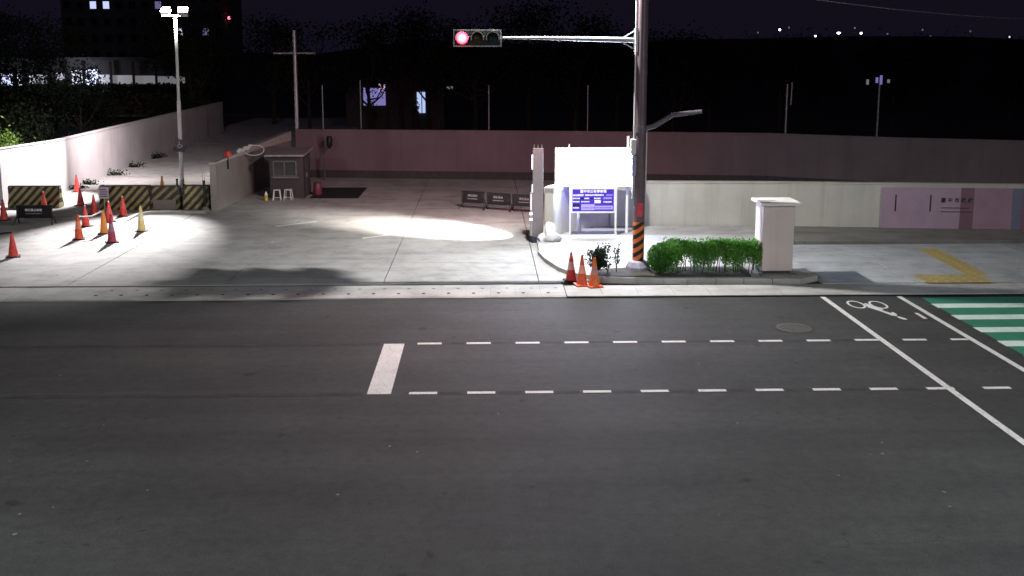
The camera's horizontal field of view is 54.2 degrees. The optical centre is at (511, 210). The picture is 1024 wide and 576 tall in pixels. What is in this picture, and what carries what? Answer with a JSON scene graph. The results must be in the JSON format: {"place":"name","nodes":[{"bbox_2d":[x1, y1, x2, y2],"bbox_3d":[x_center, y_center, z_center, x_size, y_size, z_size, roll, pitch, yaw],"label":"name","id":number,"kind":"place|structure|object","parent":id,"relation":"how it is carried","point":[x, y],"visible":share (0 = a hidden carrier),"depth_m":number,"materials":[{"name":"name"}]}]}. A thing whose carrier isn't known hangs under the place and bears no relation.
{"place":"outdoors","nodes":[
{"label":"outdoors","id":0,"kind":"place"},
{"bbox_2d":[105,118,358,176],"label":"ramp road","id":1,"kind":"structure","parent":0,"point":[198,156],"depth_m":65.07,"materials":[{"name":"concrete"}]},
{"bbox_2d":[0,102,223,204],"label":"side wall","id":2,"kind":"structure","parent":1,"relation":"on","point":[89,155],"depth_m":47.76,"materials":[{"name":"concrete"}]},
{"bbox_2d":[106,168,129,175],"bbox_3d":[-19.697,-1.855,48.780,2.218,0.399,0.666,0,9,-2],"label":"weed tuft","id":3,"kind":"object","parent":1,"relation":"on","point":[113,173],"visible":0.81,"depth_m":48.73,"materials":[{"name":"green plant"}]},
{"bbox_2d":[222,7,323,123],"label":"tree","id":4,"kind":"object","parent":1,"relation":"on","point":[273,90],"visible":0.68,"depth_m":81.94,"materials":[{"name":"green plant"}]},
{"bbox_2d":[244,15,352,128],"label":"tree","id":5,"kind":"object","parent":1,"relation":"on","point":[307,66],"visible":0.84,"depth_m":70.05,"materials":[{"name":"green plant"}]},
{"bbox_2d":[321,85,323,128],"bbox_3d":[-11.255,-5.390,59.602,0.095,4.100,0.100,0,9,-2],"label":"park pole","id":6,"kind":"object","parent":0,"point":[322,108],"visible":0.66,"depth_m":59.49,"materials":[{"name":"metal"}]},
{"bbox_2d":[0,295,1023,575],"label":"road","id":7,"kind":"structure","parent":0,"point":[622,437],"depth_m":15.76,"materials":[{"name":"asphalt"}]},
{"bbox_2d":[772,322,814,333],"bbox_3d":[6.202,2.580,22.014,0.920,0.013,0.920,0,9,-2],"label":"manhole cover","id":8,"kind":"object","parent":7,"relation":"on","point":[794,327],"visible":1,"depth_m":22.00,"materials":[{"name":"metal"}]},
{"bbox_2d":[0,0,1023,54],"label":"sky","id":9,"kind":"structure","parent":0,"point":[731,18],"materials":[{"name":"black"}]},
{"bbox_2d":[1,74,1023,142],"bbox_3d":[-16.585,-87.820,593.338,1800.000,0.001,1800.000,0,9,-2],"label":"ground","id":10,"kind":"structure","parent":0,"point":[950,115],"depth_m":105.26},
{"bbox_2d":[0,2,33,119],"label":"tree","id":11,"kind":"object","parent":10,"relation":"on","point":[5,25],"visible":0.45,"depth_m":89.46,"materials":[{"name":"green plant"}]},
{"bbox_2d":[0,116,34,146],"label":"bush","id":12,"kind":"object","parent":10,"relation":"on","point":[5,143],"visible":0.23,"depth_m":40.93,"materials":[{"name":"green plant"}]},
{"bbox_2d":[0,81,52,135],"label":"bush","id":13,"kind":"object","parent":10,"relation":"on","point":[26,106],"visible":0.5,"depth_m":57.44,"materials":[{"name":"green plant"}]},
{"bbox_2d":[0,8,73,120],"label":"tree","id":14,"kind":"object","parent":10,"relation":"on","point":[5,54],"visible":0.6,"depth_m":81.46,"materials":[{"name":"green plant"}]},
{"bbox_2d":[0,101,83,144],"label":"bush","id":15,"kind":"object","parent":10,"relation":"on","point":[25,121],"visible":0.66,"depth_m":51.30,"materials":[{"name":"green plant"}]},
{"bbox_2d":[0,15,115,131],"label":"tree","id":16,"kind":"object","parent":10,"relation":"on","point":[51,55],"visible":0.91,"depth_m":75.95,"materials":[{"name":"green plant"}]},
{"bbox_2d":[25,54,117,133],"bbox_3d":[-25.660,-6.183,58.844,5.333,5.976,5.192,-8,12,-40],"label":"tree","id":17,"kind":"object","parent":10,"relation":"on","point":[80,76],"visible":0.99,"depth_m":58.33,"materials":[{"name":"green plant"}]},
{"bbox_2d":[43,90,125,132],"bbox_3d":[-27.750,-6.175,65.091,5.585,3.970,4.882,0,9,-2],"label":"bush","id":18,"kind":"object","parent":10,"relation":"on","point":[95,119],"visible":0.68,"depth_m":64.69,"materials":[{"name":"green plant"}]},
{"bbox_2d":[0,82,212,116],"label":"hedge row","id":19,"kind":"object","parent":10,"relation":"on","point":[134,103],"visible":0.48,"depth_m":94.73,"materials":[{"name":"green plant"}]},
{"bbox_2d":[0,57,229,109],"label":"shop","id":20,"kind":"structure","parent":10,"relation":"on","point":[127,70],"depth_m":98.32,"materials":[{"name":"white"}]},
{"bbox_2d":[60,0,173,56],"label":"apartment block","id":21,"kind":"structure","parent":10,"relation":"on","point":[110,24],"depth_m":194.64,"materials":[{"name":"grey concrete"}]},
{"bbox_2d":[63,1,70,8],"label":"window","id":22,"kind":"structure","parent":21,"relation":"in","point":[66,4],"depth_m":193.80,"materials":[{"name":"black glass"}]},
{"bbox_2d":[76,1,83,8],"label":"window","id":23,"kind":"structure","parent":21,"relation":"in","point":[79,4],"depth_m":193.84,"materials":[{"name":"black glass"}]},
{"bbox_2d":[89,1,96,8],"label":"window","id":24,"kind":"structure","parent":21,"relation":"in","point":[92,4],"depth_m":193.89,"materials":[{"name":"white"}]},
{"bbox_2d":[90,18,97,25],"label":"window","id":25,"kind":"structure","parent":21,"relation":"in","point":[94,21],"depth_m":194.41,"materials":[{"name":"black glass"}]},
{"bbox_2d":[102,1,109,8],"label":"window","id":26,"kind":"structure","parent":21,"relation":"in","point":[105,4],"depth_m":193.99,"materials":[{"name":"white"}]},
{"bbox_2d":[103,18,110,25],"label":"window","id":27,"kind":"structure","parent":21,"relation":"in","point":[107,21],"depth_m":194.46,"materials":[{"name":"black glass"}]},
{"bbox_2d":[104,34,111,42],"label":"window","id":28,"kind":"structure","parent":21,"relation":"in","point":[108,37],"depth_m":194.98,"materials":[{"name":"black glass"}]},
{"bbox_2d":[115,1,122,8],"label":"window","id":29,"kind":"structure","parent":21,"relation":"in","point":[118,4],"depth_m":194.03,"materials":[{"name":"black glass"}]},
{"bbox_2d":[116,18,123,25],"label":"window","id":30,"kind":"structure","parent":21,"relation":"in","point":[120,21],"depth_m":194.55,"materials":[{"name":"black glass"}]},
{"bbox_2d":[117,34,124,42],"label":"window","id":31,"kind":"structure","parent":21,"relation":"in","point":[120,37],"depth_m":195.03,"materials":[{"name":"black glass"}]},
{"bbox_2d":[128,1,135,8],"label":"window","id":32,"kind":"structure","parent":21,"relation":"in","point":[132,4],"depth_m":194.13,"materials":[{"name":"black glass"}]},
{"bbox_2d":[130,34,137,42],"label":"window","id":33,"kind":"structure","parent":21,"relation":"in","point":[133,38],"depth_m":195.13,"materials":[{"name":"black glass"}]},
{"bbox_2d":[142,83,215,116],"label":"bush","id":34,"kind":"object","parent":10,"relation":"on","point":[162,107],"visible":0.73,"depth_m":72.62,"materials":[{"name":"green plant"}]},
{"bbox_2d":[122,0,246,106],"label":"tree","id":35,"kind":"object","parent":10,"relation":"on","point":[207,18],"visible":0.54,"depth_m":85.09,"materials":[{"name":"green plant"}]},
{"bbox_2d":[140,7,243,102],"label":"tree","id":36,"kind":"object","parent":10,"relation":"on","point":[182,45],"visible":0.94,"depth_m":78.52,"materials":[{"name":"black plant"}]},
{"bbox_2d":[172,0,244,82],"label":"apartment block","id":37,"kind":"structure","parent":10,"relation":"on","point":[235,4],"depth_m":195.51,"materials":[{"name":"grey concrete"}]},
{"bbox_2d":[228,16,232,82],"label":"radio mast","id":38,"kind":"object","parent":10,"relation":"on","point":[231,76],"visible":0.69,"depth_m":196.25,"materials":[{"name":"metal"}]},
{"bbox_2d":[0,282,560,287],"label":"drain channel","id":39,"kind":"object","parent":10,"relation":"on","point":[296,284],"visible":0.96,"depth_m":25.86,"materials":[{"name":"concrete"}]},
{"bbox_2d":[0,284,566,301],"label":"kerb","id":40,"kind":"structure","parent":10,"relation":"on","point":[85,294],"depth_m":24.94,"materials":[{"name":"concrete"}]},
{"bbox_2d":[273,30,314,134],"bbox_3d":[-10.797,-5.387,49.993,2.050,7.100,0.220,0,9,-2],"label":"utility pole","id":41,"kind":"object","parent":10,"relation":"on","point":[294,52],"visible":0.81,"depth_m":49.68,"materials":[{"name":"wood"}]},
{"bbox_2d":[0,176,588,284],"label":"car park","id":42,"kind":"structure","parent":10,"relation":"on","point":[390,230],"depth_m":31.74,"materials":[{"name":"concrete"}]},
{"bbox_2d":[0,199,11,220],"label":"traffic cone","id":43,"kind":"object","parent":42,"relation":"on","point":[3,215],"visible":1,"depth_m":35.68,"materials":[{"name":"plastic"}]},
{"bbox_2d":[6,232,20,257],"bbox_3d":[-14.642,0.994,29.313,0.380,0.745,0.380,-4,10,-24],"label":"traffic cone","id":44,"kind":"object","parent":42,"relation":"on","point":[13,252],"visible":1,"depth_m":29.25,"materials":[{"name":"plastic"}]},
{"bbox_2d":[13,205,56,224],"bbox_3d":[-16.637,0.154,34.856,1.362,0.690,0.437,0,9,-2],"label":"barrier board","id":45,"kind":"object","parent":42,"relation":"on","point":[33,211],"visible":1,"depth_m":34.82,"materials":[{"name":"black paint"}]},
{"bbox_2d":[8,185,63,207],"bbox_3d":[-18.415,-0.537,38.647,1.950,0.850,0.490,0,9,-2],"label":"striped barrier","id":46,"kind":"object","parent":42,"relation":"on","point":[24,194],"visible":0.78,"depth_m":38.51,"materials":[{"name":"black"}]},
{"bbox_2d":[71,175,82,192],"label":"traffic cone","id":47,"kind":"object","parent":42,"relation":"on","point":[76,186],"visible":0.89,"depth_m":42.84,"materials":[{"name":"red plastic"}]},
{"bbox_2d":[72,212,85,240],"bbox_3d":[-13.909,0.494,32.060,0.380,0.873,0.380,-3,9,-19],"label":"traffic cone","id":48,"kind":"object","parent":42,"relation":"on","point":[78,233],"visible":1,"depth_m":31.99,"materials":[{"name":"orange plastic"}]},
{"bbox_2d":[74,187,86,205],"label":"traffic cone","id":49,"kind":"object","parent":42,"relation":"on","point":[80,201],"visible":1,"depth_m":39.03,"materials":[{"name":"red plastic"}]},
{"bbox_2d":[81,205,93,227],"bbox_3d":[-14.695,0.184,34.429,0.380,0.745,0.380,7,11,36],"label":"traffic cone","id":50,"kind":"object","parent":42,"relation":"on","point":[85,222],"visible":0.98,"depth_m":34.36,"materials":[{"name":"plastic"}]},
{"bbox_2d":[82,179,103,184],"bbox_3d":[-19.396,-1.305,45.467,1.911,0.350,0.626,2,9,13],"label":"weed tuft","id":51,"kind":"object","parent":42,"relation":"on","point":[91,182],"visible":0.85,"depth_m":45.37,"materials":[{"name":"green plant"}]},
{"bbox_2d":[88,194,99,214],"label":"traffic cone","id":52,"kind":"object","parent":42,"relation":"on","point":[94,210],"visible":0.89,"depth_m":36.91,"materials":[{"name":"plastic"}]},
{"bbox_2d":[97,208,107,234],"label":"traffic cone","id":53,"kind":"object","parent":42,"relation":"on","point":[103,227],"visible":0.91,"depth_m":32.99,"materials":[{"name":"orange plastic"}]},
{"bbox_2d":[98,186,108,210],"bbox_3d":[-15.388,-0.471,37.721,0.380,1.009,0.058,0,9,-2],"label":"notice board","id":54,"kind":"object","parent":42,"relation":"on","point":[103,192],"visible":1,"depth_m":37.67,"materials":[{"name":"metal"}]},
{"bbox_2d":[106,201,116,222],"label":"traffic cone","id":55,"kind":"object","parent":42,"relation":"on","point":[108,211],"visible":0.81,"depth_m":35.34,"materials":[{"name":"plastic"}]},
{"bbox_2d":[105,214,118,243],"bbox_3d":[-12.633,0.569,31.520,0.380,0.894,0.380,-5,10,-30],"label":"traffic cone","id":56,"kind":"object","parent":42,"relation":"on","point":[111,236],"visible":1,"depth_m":31.45,"materials":[{"name":"plastic"}]},
{"bbox_2d":[117,196,129,216],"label":"traffic cone","id":57,"kind":"object","parent":42,"relation":"on","point":[123,212],"visible":1,"depth_m":36.55,"materials":[{"name":"plastic"}]},
{"bbox_2d":[99,185,150,209],"bbox_3d":[-14.729,-0.499,38.149,1.880,0.930,0.490,0,9,-2],"label":"striped barrier","id":58,"kind":"object","parent":42,"relation":"on","point":[134,196],"visible":0.85,"depth_m":38.01,"materials":[{"name":"black metal"}]},
{"bbox_2d":[135,204,148,231],"bbox_3d":[-12.428,0.246,33.490,0.380,0.915,0.380,-1,9,-7],"label":"traffic cone","id":59,"kind":"object","parent":42,"relation":"on","point":[141,227],"visible":1,"depth_m":33.42,"materials":[{"name":"yellow plastic"}]},
{"bbox_2d":[118,210,205,223],"bbox_3d":[-13.045,0.198,36.561,1.438,0.170,3.385,9,12,43],"label":"kerb edge","id":60,"kind":"object","parent":42,"relation":"on","point":[135,215],"visible":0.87,"depth_m":37.09,"materials":[{"name":"concrete"}]},
{"bbox_2d":[150,185,182,209],"bbox_3d":[-13.210,-0.494,38.180,1.100,0.910,0.515,0,9,-2],"label":"striped barrier","id":61,"kind":"object","parent":42,"relation":"on","point":[165,197],"visible":0.98,"depth_m":38.05,"materials":[{"name":"black concrete"}]},
{"bbox_2d":[160,7,188,189],"bbox_3d":[-14.437,-4.767,43.226,1.223,7.892,0.457,0,9,-2],"label":"floodlight post","id":62,"kind":"object","parent":42,"relation":"on","point":[180,142],"visible":0.9,"depth_m":43.19,"materials":[{"name":"metal"}]},
{"bbox_2d":[183,185,210,209],"bbox_3d":[-12.030,-0.511,38.223,0.980,0.930,0.490,0,9,-2],"label":"striped barrier","id":63,"kind":"object","parent":42,"relation":"on","point":[192,197],"visible":0.84,"depth_m":38.08,"materials":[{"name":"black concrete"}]},
{"bbox_2d":[201,173,209,210],"bbox_3d":[-11.662,-0.707,37.898,0.340,1.420,0.340,0,9,-2],"label":"marker post","id":64,"kind":"object","parent":42,"relation":"on","point":[205,207],"visible":0.87,"depth_m":37.87,"materials":[{"name":"black paint"}]},
{"bbox_2d":[209,131,290,210],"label":"wall","id":65,"kind":"structure","parent":42,"relation":"on","point":[244,175],"depth_m":41.04,"materials":[{"name":"grey concrete"}]},
{"bbox_2d":[224,150,231,168],"bbox_3d":[-11.133,-1.992,39.203,0.300,0.710,0.350,0,9,-2],"label":"warning lamp","id":66,"kind":"object","parent":65,"relation":"attached to","point":[227,154],"visible":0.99,"depth_m":39.08,"materials":[{"name":"red plastic"}]},
{"bbox_2d":[237,144,263,155],"bbox_3d":[-10.967,-2.450,41.131,0.863,0.445,1.366,6,11,32],"label":"hose","id":67,"kind":"object","parent":65,"relation":"on","point":[244,148],"visible":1,"depth_m":41.34,"materials":[{"name":"white plastic"}]},
{"bbox_2d":[264,147,312,197],"bbox_3d":[-9.247,-1.566,41.628,1.600,1.950,2.100,0,9,-2],"label":"guard booth","id":68,"kind":"object","parent":42,"relation":"on","point":[289,167],"visible":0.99,"depth_m":40.98,"materials":[{"name":"brown"}]},
{"bbox_2d":[273,161,296,176],"bbox_3d":[-9.293,-1.705,40.905,0.970,0.650,0.042,0,9,-2],"label":"window frame","id":69,"kind":"structure","parent":68,"relation":"in","point":[280,168],"depth_m":40.90,"materials":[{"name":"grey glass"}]},
{"bbox_2d":[305,156,309,195],"bbox_3d":[-8.542,-1.439,41.718,0.028,1.570,0.800,0,9,-2],"label":"door","id":70,"kind":"structure","parent":68,"relation":"in","point":[307,184],"depth_m":41.70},
{"bbox_2d":[323,136,331,179],"bbox_3d":[-8.600,-2.408,46.779,0.459,2.120,0.285,0,9,-2],"label":"convex mirror","id":71,"kind":"object","parent":42,"relation":"on","point":[329,141],"visible":0.93,"depth_m":46.62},
{"bbox_2d":[310,187,366,197],"bbox_3d":[-7.372,-0.754,42.695,2.000,0.012,3.250,0,9,-2],"label":"rubber mat","id":72,"kind":"object","parent":42,"relation":"on","point":[351,192],"visible":0.79,"depth_m":42.72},
{"bbox_2d":[313,182,321,194],"bbox_3d":[-8.175,-0.922,42.064,0.380,0.540,0.370,0,9,-2],"label":"red barrel","id":73,"kind":"object","parent":72,"relation":"on","point":[317,188],"visible":1,"depth_m":41.92,"materials":[{"name":"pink plastic"}]},
{"bbox_2d":[458,190,487,208],"bbox_3d":[-1.489,-0.396,38.333,1.082,0.690,0.437,4,10,22],"label":"barrier board","id":74,"kind":"object","parent":42,"relation":"on","point":[472,197],"visible":1,"depth_m":38.30,"materials":[{"name":"black paint"}]},
{"bbox_2d":[483,192,512,210],"bbox_3d":[-0.505,-0.322,37.866,1.112,0.690,0.437,4,10,22],"label":"barrier board","id":75,"kind":"object","parent":42,"relation":"on","point":[498,198],"visible":1,"depth_m":37.84,"materials":[{"name":"black paint"}]},
{"bbox_2d":[509,194,529,211],"bbox_3d":[0.477,-0.256,37.448,1.112,0.690,0.437,3,10,20],"label":"barrier board","id":76,"kind":"object","parent":42,"relation":"on","point":[522,200],"visible":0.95,"depth_m":37.47,"materials":[{"name":"black paint"}]},
{"bbox_2d":[530,145,542,242],"bbox_3d":[0.769,-0.521,31.384,0.445,3.090,0.328,0,9,-2],"label":"entry pylon","id":77,"kind":"object","parent":42,"relation":"on","point":[536,211],"visible":0.88,"depth_m":31.28,"materials":[{"name":"metal"}]},
{"bbox_2d":[563,252,576,282],"bbox_3d":[1.551,1.472,26.226,0.380,0.766,0.380,-1,9,-7],"label":"traffic cone","id":78,"kind":"object","parent":42,"relation":"on","point":[571,276],"visible":0.95,"depth_m":26.15,"materials":[{"name":"red plastic"}]},
{"bbox_2d":[359,80,361,128],"bbox_3d":[-9.006,-5.548,59.640,0.095,4.400,0.100,0,9,-2],"label":"park pole","id":79,"kind":"object","parent":10,"relation":"on","point":[360,107],"visible":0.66,"depth_m":59.56,"materials":[{"name":"metal"}]},
{"bbox_2d":[315,8,419,128],"bbox_3d":[-9.425,-8.690,65.293,7.473,8.916,9.015,2,9,12],"label":"tree","id":80,"kind":"object","parent":10,"relation":"on","point":[371,42],"visible":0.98,"depth_m":64.81,"materials":[{"name":"green plant"}]},
{"bbox_2d":[342,71,452,128],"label":"pavilion","id":81,"kind":"structure","parent":10,"relation":"on","point":[393,114],"depth_m":79.76,"materials":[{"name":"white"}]},
{"bbox_2d":[363,84,385,104],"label":"lit window","id":82,"kind":"structure","parent":81,"relation":"in","point":[382,101],"depth_m":79.49,"materials":[{"name":"blue"}]},
{"bbox_2d":[417,92,424,112],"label":"lit door","id":83,"kind":"structure","parent":81,"relation":"in","point":[421,101],"depth_m":79.66,"materials":[{"name":"glass"}]},
{"bbox_2d":[411,98,419,129],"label":"bush","id":84,"kind":"object","parent":10,"relation":"on","point":[416,115],"visible":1,"depth_m":78.58,"materials":[{"name":"green plant"}]},
{"bbox_2d":[378,0,492,129],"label":"tree","id":85,"kind":"object","parent":10,"relation":"on","point":[429,98],"visible":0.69,"depth_m":69.09,"materials":[{"name":"black plant"}]},
{"bbox_2d":[402,8,548,129],"bbox_3d":[-2.401,-8.434,63.647,9.671,8.922,7.591,1,9,5],"label":"tree","id":86,"kind":"object","parent":10,"relation":"on","point":[486,61],"visible":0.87,"depth_m":63.41,"materials":[{"name":"green plant"}]},
{"bbox_2d":[488,85,489,129],"bbox_3d":[-1.379,-5.433,59.872,0.114,4.100,0.120,0,9,-2],"label":"park pole","id":87,"kind":"object","parent":10,"relation":"on","point":[488,107],"visible":0.66,"depth_m":59.72,"materials":[{"name":"metal"}]},
{"bbox_2d":[587,85,588,130],"bbox_3d":[4.539,-5.459,60.034,0.095,4.100,0.100,0,9,-2],"label":"park pole","id":88,"kind":"object","parent":10,"relation":"on","point":[587,104],"visible":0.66,"depth_m":59.84,"materials":[{"name":"metal"}]},
{"bbox_2d":[295,129,1023,182],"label":"boundary wall","id":89,"kind":"structure","parent":10,"relation":"on","point":[508,154],"depth_m":45.91,"materials":[{"name":"concrete"}]},
{"bbox_2d":[544,180,1023,234],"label":"front wall","id":90,"kind":"structure","parent":10,"relation":"on","point":[732,203],"depth_m":33.84,"materials":[{"name":"concrete"}]},
{"bbox_2d":[880,187,1023,229],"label":"mural board","id":91,"kind":"object","parent":90,"relation":"attached to","point":[952,208],"visible":1,"depth_m":33.28,"materials":[{"name":"paint"}]},
{"bbox_2d":[784,83,792,132],"bbox_3d":[16.109,-5.295,58.358,0.409,4.301,0.180,0,9,-2],"label":"park lamp","id":92,"kind":"object","parent":10,"relation":"on","point":[786,110],"visible":0.79,"depth_m":58.18,"materials":[{"name":"metal"}]},
{"bbox_2d":[866,75,889,135],"bbox_3d":[21.636,-5.666,59.456,1.370,4.690,0.180,0,9,-2],"label":"park lamp","id":93,"kind":"object","parent":10,"relation":"on","point":[878,101],"visible":0.88,"depth_m":59.24,"materials":[{"name":"metal"}]},
{"bbox_2d":[793,226,1023,244],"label":"back strip","id":94,"kind":"object","parent":10,"relation":"on","point":[809,235],"visible":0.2,"depth_m":32.23,"materials":[{"name":"concrete"}]},
{"bbox_2d":[8,36,1023,74],"bbox_3d":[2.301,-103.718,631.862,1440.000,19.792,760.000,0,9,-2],"label":"hills","id":95,"kind":"structure","parent":0,"point":[846,43],"depth_m":422.70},
{"bbox_2d":[537,225,817,283],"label":"island","id":96,"kind":"structure","parent":0,"point":[555,255],"depth_m":28.73,"materials":[{"name":"concrete"}]},
{"bbox_2d":[537,222,561,241],"bbox_3d":[1.173,0.661,31.156,0.802,0.606,0.454,0,9,-2],"label":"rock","id":97,"kind":"object","parent":96,"relation":"on","point":[549,234],"visible":1,"depth_m":31.01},
{"bbox_2d":[554,136,631,232],"bbox_3d":[2.614,-0.816,32.354,2.480,3.150,0.322,0,9,-2],"label":"billboard","id":98,"kind":"object","parent":96,"relation":"on","point":[592,166],"visible":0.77,"depth_m":32.11,"materials":[{"name":"white paint"}]},
{"bbox_2d":[567,187,618,236],"bbox_3d":[2.581,0.043,31.883,1.640,1.600,0.180,0,9,-2],"label":"information sign","id":99,"kind":"object","parent":96,"relation":"on","point":[592,199],"visible":1,"depth_m":31.80,"materials":[{"name":"metal"}]},
{"bbox_2d":[583,243,611,270],"bbox_3d":[2.282,1.262,26.522,0.772,0.874,0.786,7,11,38],"label":"bushy plant","id":100,"kind":"object","parent":96,"relation":"on","point":[601,255],"visible":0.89,"depth_m":26.42,"materials":[{"name":"green plant"}]},
{"bbox_2d":[502,0,701,271],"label":"traffic pole","id":101,"kind":"object","parent":96,"relation":"on","point":[638,149],"visible":0.97,"depth_m":26.36,"materials":[{"name":"metal"}]},
{"bbox_2d":[453,29,502,46],"bbox_3d":[-0.887,-4.522,26.251,1.300,0.450,0.986,0,9,-2],"label":"traffic signal","id":102,"kind":"object","parent":101,"relation":"attached to","point":[477,37],"visible":1,"depth_m":26.11,"materials":[{"name":"black paint"}]},
{"bbox_2d":[820,0,1023,18],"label":"overhead cable","id":103,"kind":"object","parent":101,"relation":"attached to","point":[918,11],"visible":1,"depth_m":34.25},
{"bbox_2d":[611,242,620,271],"bbox_3d":[2.780,1.244,26.688,0.260,0.854,0.202,0,9,-2],"label":"sapling","id":104,"kind":"object","parent":96,"relation":"on","point":[615,257],"visible":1,"depth_m":26.69,"materials":[{"name":"green plant"}]},
{"bbox_2d":[646,242,673,272],"bbox_3d":[3.941,1.265,26.643,0.766,0.838,0.742,0,9,-2],"label":"round shrub","id":105,"kind":"object","parent":96,"relation":"on","point":[657,259],"visible":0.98,"depth_m":26.47,"materials":[{"name":"green plant"}]},
{"bbox_2d":[662,236,762,274],"bbox_3d":[5.336,1.193,26.767,2.622,0.952,0.935,0,9,-2],"label":"hedge","id":106,"kind":"object","parent":96,"relation":"on","point":[707,251],"visible":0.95,"depth_m":26.48,"materials":[{"name":"green plant"}]},
{"bbox_2d":[751,197,801,275],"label":"gate pillar","id":107,"kind":"structure","parent":96,"relation":"on","point":[774,225],"depth_m":26.36,"materials":[{"name":"concrete"}]},
{"bbox_2d":[562,243,1023,297],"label":"pavement","id":108,"kind":"structure","parent":0,"point":[914,269],"depth_m":26.71,"materials":[{"name":"concrete"}]},
{"bbox_2d":[573,255,588,286],"bbox_3d":[1.804,1.536,25.757,0.380,0.788,0.380,-2,9,-13],"label":"traffic cone","id":109,"kind":"object","parent":108,"relation":"on","point":[581,280],"visible":1,"depth_m":25.68,"materials":[{"name":"orange plastic"}]},
{"bbox_2d":[587,255,603,287],"bbox_3d":[2.108,1.549,25.605,0.380,0.809,0.380,-3,9,-19],"label":"traffic cone","id":110,"kind":"object","parent":108,"relation":"on","point":[594,281],"visible":1,"depth_m":25.54,"materials":[{"name":"orange plastic"}]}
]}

